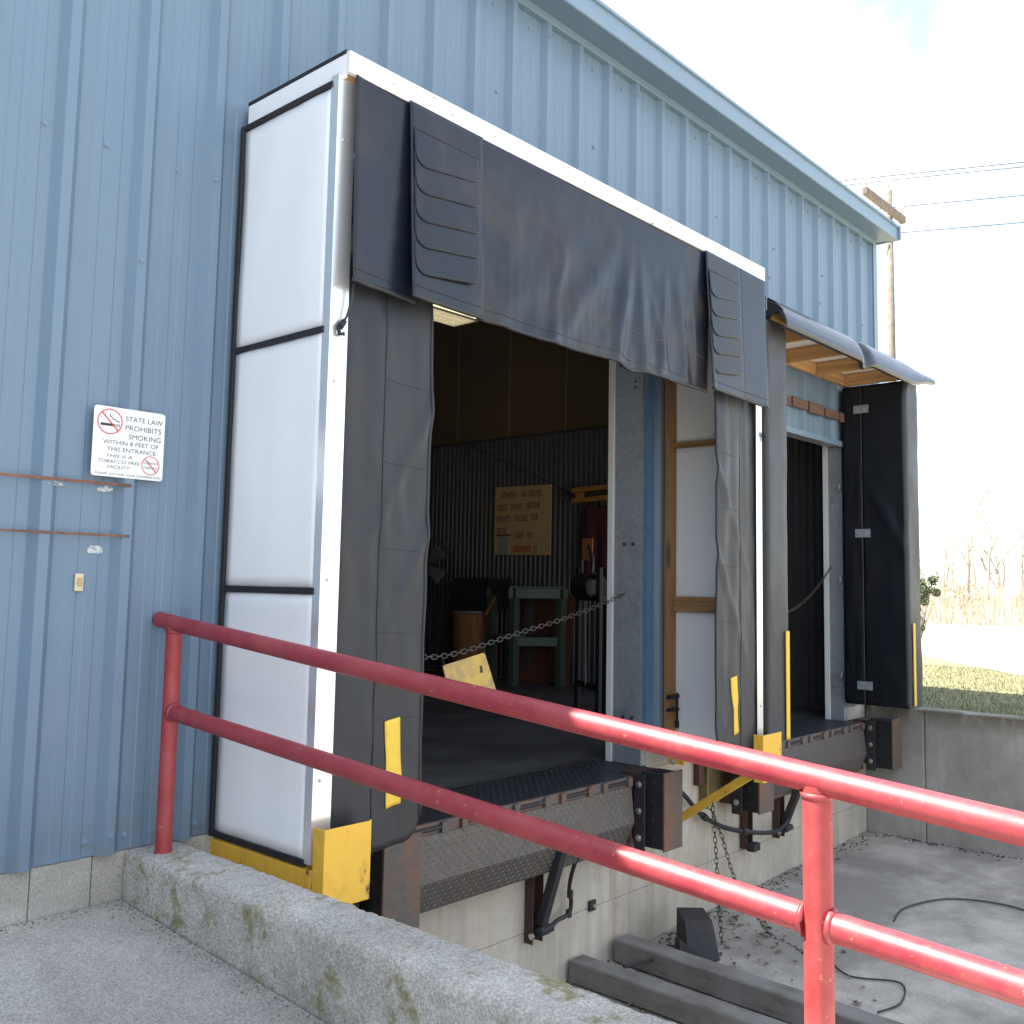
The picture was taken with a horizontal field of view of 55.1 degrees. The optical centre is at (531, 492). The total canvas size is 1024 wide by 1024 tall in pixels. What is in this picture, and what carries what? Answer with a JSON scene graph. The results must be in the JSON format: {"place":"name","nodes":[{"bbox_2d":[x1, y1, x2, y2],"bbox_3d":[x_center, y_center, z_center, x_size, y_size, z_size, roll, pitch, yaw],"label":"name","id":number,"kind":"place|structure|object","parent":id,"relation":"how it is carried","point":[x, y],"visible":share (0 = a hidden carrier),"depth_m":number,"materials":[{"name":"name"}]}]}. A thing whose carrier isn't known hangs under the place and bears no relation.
{"place":"outdoors","nodes":[
{"label":"outdoors","id":0,"kind":"place"},
{"bbox_2d":[0,900,325,1023],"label":"landing","id":1,"kind":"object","parent":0,"point":[96,965],"depth_m":3.05,"materials":[{"name":"concrete"}]},
{"bbox_2d":[0,900,323,1023],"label":"landing grit","id":2,"kind":"object","parent":1,"relation":"on","point":[219,963],"visible":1,"depth_m":3.32,"materials":[{"name":"grey gravel"}]},
{"bbox_2d":[570,538,606,714],"bbox_3d":[0.552,1.174,8.409,0.435,1.548,0.533,3,-6,-18],"label":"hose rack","id":3,"kind":"object","parent":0,"point":[586,587],"visible":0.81,"depth_m":8.39,"materials":[{"name":"black metal"}]},
{"bbox_2d":[421,670,824,787],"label":"warehouse floor","id":4,"kind":"structure","parent":0,"point":[461,743],"depth_m":7.21,"materials":[{"name":"concrete"}]},
{"bbox_2d":[424,537,453,674],"bbox_3d":[-1.408,1.424,12.286,0.677,1.713,0.560,-4,-7,41],"label":"pedestal fan","id":5,"kind":"object","parent":4,"relation":"on","point":[438,554],"visible":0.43,"depth_m":12.27,"materials":[{"name":"black"}]},
{"bbox_2d":[452,610,497,677],"bbox_3d":[-0.695,1.855,11.957,0.562,0.817,0.562,-4,-7,41],"label":"fibre drum","id":6,"kind":"object","parent":4,"relation":"on","point":[469,628],"visible":0.48,"depth_m":11.72,"materials":[{"name":"brown cardboard"}]},
{"bbox_2d":[454,578,511,609],"bbox_3d":[-0.596,1.244,12.017,0.570,0.379,0.420,-4,-7,41],"label":"black box","id":7,"kind":"object","parent":6,"relation":"on","point":[470,593],"visible":0.86,"depth_m":11.86,"materials":[{"name":"black"}]},
{"bbox_2d":[486,586,567,686],"bbox_3d":[-0.074,1.660,11.419,0.647,1.124,0.918,4,-6,-28],"label":"work stand","id":8,"kind":"object","parent":4,"relation":"on","point":[530,595],"visible":0.88,"depth_m":11.18,"materials":[{"name":"green paint"}]},
{"bbox_2d":[485,594,496,614],"bbox_3d":[-0.482,1.332,11.593,0.160,0.255,0.035,-2,-6,28],"label":"wood stick","id":9,"kind":"object","parent":8,"relation":"attached to","point":[490,605],"visible":1,"depth_m":11.58,"materials":[{"name":"brown wood"}]},
{"bbox_2d":[518,594,574,685],"bbox_3d":[0.139,1.711,11.522,0.840,1.046,0.143,-4,-7,41],"label":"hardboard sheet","id":10,"kind":"object","parent":4,"relation":"on","point":[541,669],"visible":0.46,"depth_m":11.51,"materials":[{"name":"brown wood"}]},
{"bbox_2d":[424,669,821,709],"bbox_3d":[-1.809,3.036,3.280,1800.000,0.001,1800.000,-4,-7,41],"label":"ground","id":11,"kind":"structure","parent":0,"point":[573,684],"depth_m":23.01,"materials":[{"name":"grey concrete"}]},
{"bbox_2d":[122,841,676,1023],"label":"concrete curb","id":12,"kind":"structure","parent":11,"relation":"on","point":[326,959],"depth_m":2.90,"materials":[{"name":"grey concrete"}]},
{"bbox_2d":[153,612,1023,1023],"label":"handrail","id":13,"kind":"object","parent":12,"relation":"on","point":[817,920],"visible":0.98,"depth_m":2.20,"materials":[{"name":"red metal"}]},
{"bbox_2d":[0,0,900,981],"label":"metal building","id":14,"kind":"structure","parent":11,"relation":"on","point":[122,122],"depth_m":4.24,"materials":[{"name":"blue paint"}]},
{"bbox_2d":[47,480,62,485],"bbox_3d":[-1.734,-0.033,3.567,0.012,0.019,0.082,0,-5,8],"label":"adhesive patch","id":15,"kind":"object","parent":14,"relation":"attached to","point":[57,483],"visible":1,"depth_m":3.58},
{"bbox_2d":[0,529,129,536],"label":"rusty strip","id":16,"kind":"object","parent":14,"relation":"attached to","point":[59,532],"visible":1,"depth_m":3.56,"materials":[{"name":"brown metal"}]},
{"bbox_2d":[0,472,131,486],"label":"rusty strip","id":17,"kind":"object","parent":14,"relation":"attached to","point":[66,479],"visible":1,"depth_m":3.57,"materials":[{"name":"brown metal"}]},
{"bbox_2d":[74,573,83,590],"bbox_3d":[-1.672,0.333,3.621,0.016,0.066,0.032,-4,-7,41],"label":"doorbell","id":18,"kind":"object","parent":14,"relation":"attached to","point":[78,581],"depth_m":3.62,"materials":[{"name":"beige plastic"}]},
{"bbox_2d":[87,545,102,553],"bbox_3d":[-1.640,0.216,3.680,0.003,0.031,0.062,-4,-7,41],"label":"adhesive patch","id":19,"kind":"object","parent":14,"relation":"attached to","point":[95,549],"visible":1,"depth_m":3.68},
{"bbox_2d":[97,486,112,491],"bbox_3d":[-1.619,-0.013,3.721,0.003,0.024,0.064,-4,-7,41],"label":"adhesive patch","id":20,"kind":"object","parent":14,"relation":"attached to","point":[104,488],"visible":1,"depth_m":3.72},
{"bbox_2d":[90,405,164,480],"bbox_3d":[-1.546,-0.185,3.765,0.006,0.266,0.283,-4,-7,41],"label":"warning sign","id":21,"kind":"object","parent":14,"relation":"attached to","point":[128,443],"visible":1,"depth_m":3.76,"materials":[{"name":"white"}]},
{"bbox_2d":[210,819,371,903],"bbox_3d":[-0.966,1.567,3.752,0.759,0.682,0.229,-3,-7,35],"label":"shelter bracket","id":22,"kind":"object","parent":14,"relation":"attached to","point":[339,869],"visible":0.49,"depth_m":3.56,"materials":[{"name":"yellow metal"}]},
{"bbox_2d":[353,832,421,928],"bbox_3d":[-0.705,1.785,4.394,0.314,0.518,0.291,-4,-7,41],"label":"dock bumper","id":23,"kind":"object","parent":14,"relation":"attached to","point":[395,879],"visible":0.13,"depth_m":4.30,"materials":[{"name":"brown rubber"}]},
{"bbox_2d":[433,304,477,326],"bbox_3d":[-1.058,-2.428,11.314,0.440,0.825,0.880,-4,-7,41],"label":"ceiling light","id":24,"kind":"object","parent":14,"relation":"hanging from","point":[447,316],"visible":0.41,"depth_m":11.34,"materials":[{"name":"white plastic"}]},
{"bbox_2d":[208,50,769,866],"bbox_3d":[0.130,-0.026,5.113,0.774,3.106,3.397,-4,-7,41],"label":"dock shelter","id":25,"kind":"object","parent":14,"relation":"attached to","point":[326,488],"visible":0.97,"depth_m":4.00,"materials":[{"name":"fabric"}]},
{"bbox_2d":[336,283,355,335],"bbox_3d":[-0.712,-0.698,3.748,0.069,0.212,0.028,6,-7,-42],"label":"elastic cord","id":26,"kind":"object","parent":25,"relation":"hanging from","point":[341,324],"visible":1,"depth_m":3.73,"materials":[{"name":"black rubber"}]},
{"bbox_2d":[666,693,678,727],"bbox_3d":[0.921,1.424,6.383,0.035,0.225,0.114,-4,-7,41],"label":"stud clamp","id":27,"kind":"object","parent":25,"relation":"attached to","point":[676,697],"visible":1,"depth_m":6.39,"materials":[{"name":"black metal"}]},
{"bbox_2d":[762,408,765,441],"bbox_3d":[1.479,-0.427,6.240,0.027,0.209,0.041,-1,-6,24],"label":"elastic cord","id":28,"kind":"object","parent":25,"relation":"hanging from","point":[764,435],"visible":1,"depth_m":6.23,"materials":[{"name":"black rubber"}]},
{"bbox_2d":[432,428,575,496],"bbox_3d":[-0.492,-0.437,12.438,2.705,1.131,0.018,-4,-7,41],"label":"extension lead","id":29,"kind":"object","parent":14,"relation":"attached to","point":[505,461],"visible":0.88,"depth_m":12.26,"materials":[{"name":"black"}]},
{"bbox_2d":[494,484,551,554],"bbox_3d":[-0.119,0.347,12.010,0.930,0.852,0.023,-4,-7,41],"label":"notice board","id":30,"kind":"object","parent":14,"relation":"attached to","point":[523,520],"visible":1,"depth_m":11.99,"materials":[{"name":"brown"}]},
{"bbox_2d":[414,759,634,913],"bbox_3d":[-0.117,1.865,5.458,0.572,0.422,2.155,-4,-7,41],"label":"dock leveler","id":31,"kind":"object","parent":14,"relation":"attached to","point":[462,859],"visible":0.66,"depth_m":5.23,"materials":[{"name":"metal"}]},
{"bbox_2d":[424,593,625,659],"bbox_3d":[-0.260,0.725,5.382,0.029,0.353,2.622,-4,-7,41],"label":"safety chain","id":32,"kind":"object","parent":14,"relation":"hanging from","point":[479,646],"visible":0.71,"depth_m":5.59,"materials":[{"name":"grey metal"}]},
{"bbox_2d":[442,646,495,689],"bbox_3d":[-0.333,0.962,5.268,0.023,0.262,0.414,-4,-7,41],"label":"tag board","id":33,"kind":"object","parent":32,"relation":"hanging from","point":[474,669],"visible":0.72,"depth_m":5.27,"materials":[{"name":"yellow"}]},
{"bbox_2d":[524,851,566,944],"bbox_3d":[0.086,2.180,5.344,0.237,0.557,0.141,-2,-6,30],"label":"support leg","id":34,"kind":"object","parent":14,"relation":"attached to","point":[539,903],"visible":0.67,"depth_m":5.33,"materials":[{"name":"brown metal"}]},
{"bbox_2d":[552,858,578,925],"bbox_3d":[0.167,2.226,5.501,0.113,0.391,0.204,-9,-11,61],"label":"hydraulic hose","id":35,"kind":"object","parent":34,"relation":"attached to","point":[568,914],"visible":0.92,"depth_m":5.53,"materials":[{"name":"black rubber"}]},
{"bbox_2d":[569,484,607,502],"bbox_3d":[0.750,0.011,11.216,0.833,0.205,0.050,-4,-7,42],"label":"yellow clamp","id":36,"kind":"object","parent":14,"relation":"attached to","point":[580,498],"visible":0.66,"depth_m":11.27,"materials":[{"name":"yellow metal"}]},
{"bbox_2d":[584,500,607,572],"bbox_3d":[0.828,0.531,11.075,0.626,0.942,0.072,-4,-7,41],"label":"maroon cloth","id":37,"kind":"object","parent":36,"relation":"hanging from","point":[596,523],"visible":0.34,"depth_m":11.16,"materials":[{"name":"red fabric"}]},
{"bbox_2d":[588,899,595,911],"bbox_3d":[0.362,2.441,5.786,0.028,0.060,0.060,-4,-7,41],"label":"wall tab","id":38,"kind":"object","parent":14,"relation":"attached to","point":[591,905],"depth_m":5.77,"materials":[{"name":"metal"}]},
{"bbox_2d":[622,766,682,852],"bbox_3d":[0.725,1.980,6.019,0.314,0.553,0.273,-4,-7,41],"label":"dock bumper","id":39,"kind":"object","parent":14,"relation":"attached to","point":[657,796],"visible":0.93,"depth_m":5.93,"materials":[{"name":"black rubber"}]},
{"bbox_2d":[694,764,722,808],"bbox_3d":[1.242,2.009,6.799,0.066,0.330,0.345,-4,-7,41],"label":"mounting plate","id":40,"kind":"object","parent":14,"relation":"attached to","point":[708,781],"visible":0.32,"depth_m":6.72,"materials":[{"name":"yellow metal"}]},
{"bbox_2d":[668,731,781,821],"bbox_3d":[1.192,1.835,6.211,0.743,0.682,0.250,-4,-7,41],"label":"shelter bracket","id":41,"kind":"object","parent":14,"relation":"attached to","point":[770,743],"visible":0.45,"depth_m":6.10,"materials":[{"name":"yellow metal"}]},
{"bbox_2d":[711,801,722,943],"bbox_3d":[1.165,2.385,6.164,0.073,0.876,0.030,1,-5,-4],"label":"hanging chain","id":42,"kind":"object","parent":41,"relation":"hanging from","point":[716,868],"visible":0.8,"depth_m":6.17,"materials":[{"name":"grey metal"}]},
{"bbox_2d":[703,794,803,953],"bbox_3d":[1.531,2.377,6.032,0.425,0.932,0.859,6,-7,-43],"label":"slanted chain","id":43,"kind":"object","parent":41,"relation":"hanging from","point":[734,878],"visible":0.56,"depth_m":6.21,"materials":[{"name":"grey metal"}]},
{"bbox_2d":[683,791,789,834],"bbox_3d":[1.416,2.177,6.881,0.109,0.609,1.713,-4,-7,43],"label":"conduit cable","id":44,"kind":"object","parent":14,"relation":"attached to","point":[704,816],"visible":0.77,"depth_m":6.87,"materials":[{"name":"black plastic"}]},
{"bbox_2d":[720,771,773,814],"bbox_3d":[1.502,2.022,6.906,0.314,0.443,0.281,-4,-7,41],"label":"dock bumper","id":45,"kind":"object","parent":14,"relation":"attached to","point":[753,796],"visible":0.48,"depth_m":6.80,"materials":[{"name":"black rubber"}]},
{"bbox_2d":[740,810,759,852],"bbox_3d":[1.609,2.426,7.149,0.116,0.343,0.170,-4,-7,41],"label":"support leg","id":46,"kind":"object","parent":14,"relation":"attached to","point":[748,843],"visible":0.74,"depth_m":7.11,"materials":[{"name":"brown metal"}]},
{"bbox_2d":[772,789,799,838],"bbox_3d":[1.964,2.414,7.481,0.236,0.444,0.141,-2,-6,30],"label":"support leg","id":47,"kind":"object","parent":14,"relation":"attached to","point":[780,813],"visible":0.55,"depth_m":7.47,"materials":[{"name":"brown metal"}]},
{"bbox_2d":[788,566,831,612],"bbox_3d":[2.308,0.819,8.304,0.025,0.420,1.090,-4,-7,41],"label":"chain","id":48,"kind":"object","parent":14,"relation":"hanging from","point":[804,601],"visible":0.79,"depth_m":8.39,"materials":[{"name":"grey metal"}]},
{"bbox_2d":[774,713,866,798],"bbox_3d":[2.157,2.148,8.044,0.572,0.422,2.145,-4,-7,41],"label":"dock leveler","id":49,"kind":"object","parent":14,"relation":"attached to","point":[818,738],"visible":0.59,"depth_m":8.04,"materials":[{"name":"metal"}]},
{"bbox_2d":[754,296,934,740],"bbox_3d":[2.301,0.266,7.632,0.743,2.972,2.820,-4,-7,41],"label":"dock seal","id":50,"kind":"object","parent":14,"relation":"attached to","point":[883,644],"visible":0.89,"depth_m":8.32,"materials":[{"name":"black fabric"}]},
{"bbox_2d":[855,717,901,770],"bbox_3d":[3.041,2.211,8.636,0.341,0.443,0.266,-4,-7,41],"label":"dock bumper","id":51,"kind":"object","parent":14,"relation":"attached to","point":[882,736],"visible":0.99,"depth_m":8.54,"materials":[{"name":"black rubber"}]},
{"bbox_2d":[565,831,1023,1023],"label":"pit floor","id":52,"kind":"structure","parent":0,"point":[880,880],"depth_m":6.47,"materials":[{"name":"concrete"}]},
{"bbox_2d":[569,954,787,1023],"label":"timber","id":53,"kind":"object","parent":52,"relation":"on","point":[669,1000],"visible":1,"depth_m":5.20,"materials":[{"name":"grey wood"}]},
{"bbox_2d":[675,937,703,957],"bbox_3d":[0.969,2.730,5.771,0.302,0.136,0.095,-2,-6,28],"label":"wedge plate","id":54,"kind":"object","parent":52,"relation":"on","point":[680,945],"visible":0.33,"depth_m":5.82,"materials":[{"name":"rubber"}]},
{"bbox_2d":[676,907,719,960],"bbox_3d":[1.018,2.713,6.022,0.221,0.224,0.315,2,-5,-10],"label":"wheel chock","id":55,"kind":"object","parent":52,"relation":"on","point":[695,929],"visible":0.86,"depth_m":5.94,"materials":[{"name":"rubber"}]},
{"bbox_2d":[569,910,876,1014],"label":"dead leaves","id":56,"kind":"object","parent":52,"relation":"on","point":[856,1002],"visible":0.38,"depth_m":6.10,"materials":[{"name":"brown plant"}]},
{"bbox_2d":[615,933,903,1023],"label":"timber","id":57,"kind":"object","parent":52,"relation":"on","point":[783,1002],"visible":0.87,"depth_m":5.35,"materials":[{"name":"grey wood"}]},
{"bbox_2d":[623,958,653,968],"bbox_3d":[0.650,2.703,5.644,0.295,0.030,0.020,4,-6,-31],"label":"steel rod","id":58,"kind":"object","parent":57,"relation":"attached to","point":[638,963],"visible":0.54,"depth_m":5.61,"materials":[{"name":"grey metal"}]},
{"bbox_2d":[566,831,1022,989],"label":"pit grit","id":59,"kind":"object","parent":52,"relation":"on","point":[843,844],"visible":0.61,"depth_m":8.03,"materials":[{"name":"grey gravel"}]},
{"bbox_2d":[835,965,905,1012],"bbox_3d":[1.950,2.783,5.548,0.296,0.021,0.712,1,-5,-4],"label":"black wire","id":60,"kind":"object","parent":52,"relation":"on","point":[886,1009],"visible":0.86,"depth_m":5.58,"materials":[{"name":"black"}]},
{"bbox_2d":[866,705,1023,858],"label":"retaining wall","id":61,"kind":"structure","parent":52,"relation":"on","point":[975,756],"depth_m":8.34,"materials":[{"name":"concrete"}]},
{"bbox_2d":[893,898,1023,921],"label":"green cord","id":62,"kind":"object","parent":52,"relation":"on","point":[903,908],"visible":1,"depth_m":6.88,"materials":[{"name":"grey plastic"}]},
{"bbox_2d":[601,0,1023,593],"label":"sky","id":63,"kind":"structure","parent":0,"point":[861,88],"materials":[{"name":"white"}]},
{"bbox_2d":[921,593,1023,675],"bbox_3d":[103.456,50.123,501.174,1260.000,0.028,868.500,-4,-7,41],"label":"dry field","id":64,"kind":"structure","parent":0,"point":[999,647],"depth_m":19.49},
{"bbox_2d":[862,177,905,381],"bbox_3d":[9.104,-2.434,25.261,0.332,12.090,2.630,-4,-7,41],"label":"utility pole","id":65,"kind":"object","parent":64,"relation":"on","point":[889,209],"visible":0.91,"depth_m":25.96,"materials":[{"name":"brown wood"}]},
{"bbox_2d":[840,162,1023,181],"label":"power line","id":66,"kind":"object","parent":65,"relation":"attached to","point":[935,171],"visible":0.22,"depth_m":24.32,"materials":[{"name":"grey metal"}]},
{"bbox_2d":[846,166,1023,185],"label":"power line","id":67,"kind":"object","parent":65,"relation":"attached to","point":[940,175],"visible":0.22,"depth_m":25.94,"materials":[{"name":"grey metal"}]},
{"bbox_2d":[880,195,1023,208],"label":"power line","id":68,"kind":"object","parent":65,"relation":"attached to","point":[963,200],"visible":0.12,"depth_m":26.13,"materials":[{"name":"grey metal"}]},
{"bbox_2d":[901,222,1023,232],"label":"power line","id":69,"kind":"object","parent":65,"relation":"attached to","point":[962,227],"depth_m":25.51,"materials":[{"name":"grey metal"}]},
{"bbox_2d":[920,575,940,637],"bbox_3d":[8.782,2.538,22.104,0.899,1.601,0.674,-1,-6,19],"label":"shrub","id":70,"kind":"object","parent":64,"relation":"on","point":[924,592],"visible":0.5,"depth_m":22.07,"materials":[{"name":"green plant"}]},
{"bbox_2d":[920,535,950,608],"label":"bare tree","id":71,"kind":"object","parent":64,"relation":"on","point":[939,582],"visible":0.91,"depth_m":40.49,"materials":[{"name":"brown plant"}]},
{"bbox_2d":[925,513,966,598],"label":"bare tree","id":72,"kind":"object","parent":64,"relation":"on","point":[947,565],"visible":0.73,"depth_m":54.66,"materials":[{"name":"brown plant"}]},
{"bbox_2d":[923,572,991,619],"bbox_3d":[15.136,3.726,34.665,2.013,1.826,1.934,-4,-7,41],"label":"shrub","id":73,"kind":"object","parent":64,"relation":"on","point":[960,597],"visible":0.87,"depth_m":34.62,"materials":[{"name":"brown plant"}]},
{"bbox_2d":[936,511,1003,586],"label":"bare tree","id":74,"kind":"object","parent":64,"relation":"on","point":[972,565],"visible":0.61,"depth_m":63.52,"materials":[{"name":"brown plant"}]},
{"bbox_2d":[921,577,1023,626],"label":"dry brush","id":75,"kind":"object","parent":64,"relation":"on","point":[1007,611],"visible":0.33,"depth_m":34.61,"materials":[{"name":"beige plant"}]},
{"bbox_2d":[941,426,1022,606],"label":"bare tree","id":76,"kind":"object","parent":64,"relation":"on","point":[970,543],"visible":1,"depth_m":45.62,"materials":[{"name":"brown plant"}]},
{"bbox_2d":[958,471,1023,598],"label":"bare tree","id":77,"kind":"object","parent":64,"relation":"on","point":[989,573],"visible":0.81,"depth_m":49.75,"materials":[{"name":"brown plant"}]},
{"bbox_2d":[922,657,1023,715],"bbox_3d":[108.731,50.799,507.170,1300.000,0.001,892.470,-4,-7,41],"label":"lawn","id":78,"kind":"structure","parent":0,"point":[932,661],"depth_m":11.00,"materials":[{"name":"green plant"}]},
{"bbox_2d":[920,541,930,599],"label":"bare tree","id":79,"kind":"object","parent":78,"relation":"on","point":[921,573],"visible":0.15,"depth_m":48.09,"materials":[{"name":"brown plant"}]},
{"bbox_2d":[919,491,966,599],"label":"bare tree","id":80,"kind":"object","parent":78,"relation":"on","point":[946,551],"visible":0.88,"depth_m":60.61,"materials":[{"name":"brown plant"}]},
{"bbox_2d":[948,502,1005,600],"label":"bare tree","id":81,"kind":"object","parent":78,"relation":"on","point":[993,562],"visible":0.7,"depth_m":52.40,"materials":[{"name":"brown plant"}]},
{"bbox_2d":[990,447,1023,603],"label":"bare tree","id":82,"kind":"object","parent":78,"relation":"on","point":[1021,558],"visible":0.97,"depth_m":46.59,"materials":[{"name":"brown plant"}]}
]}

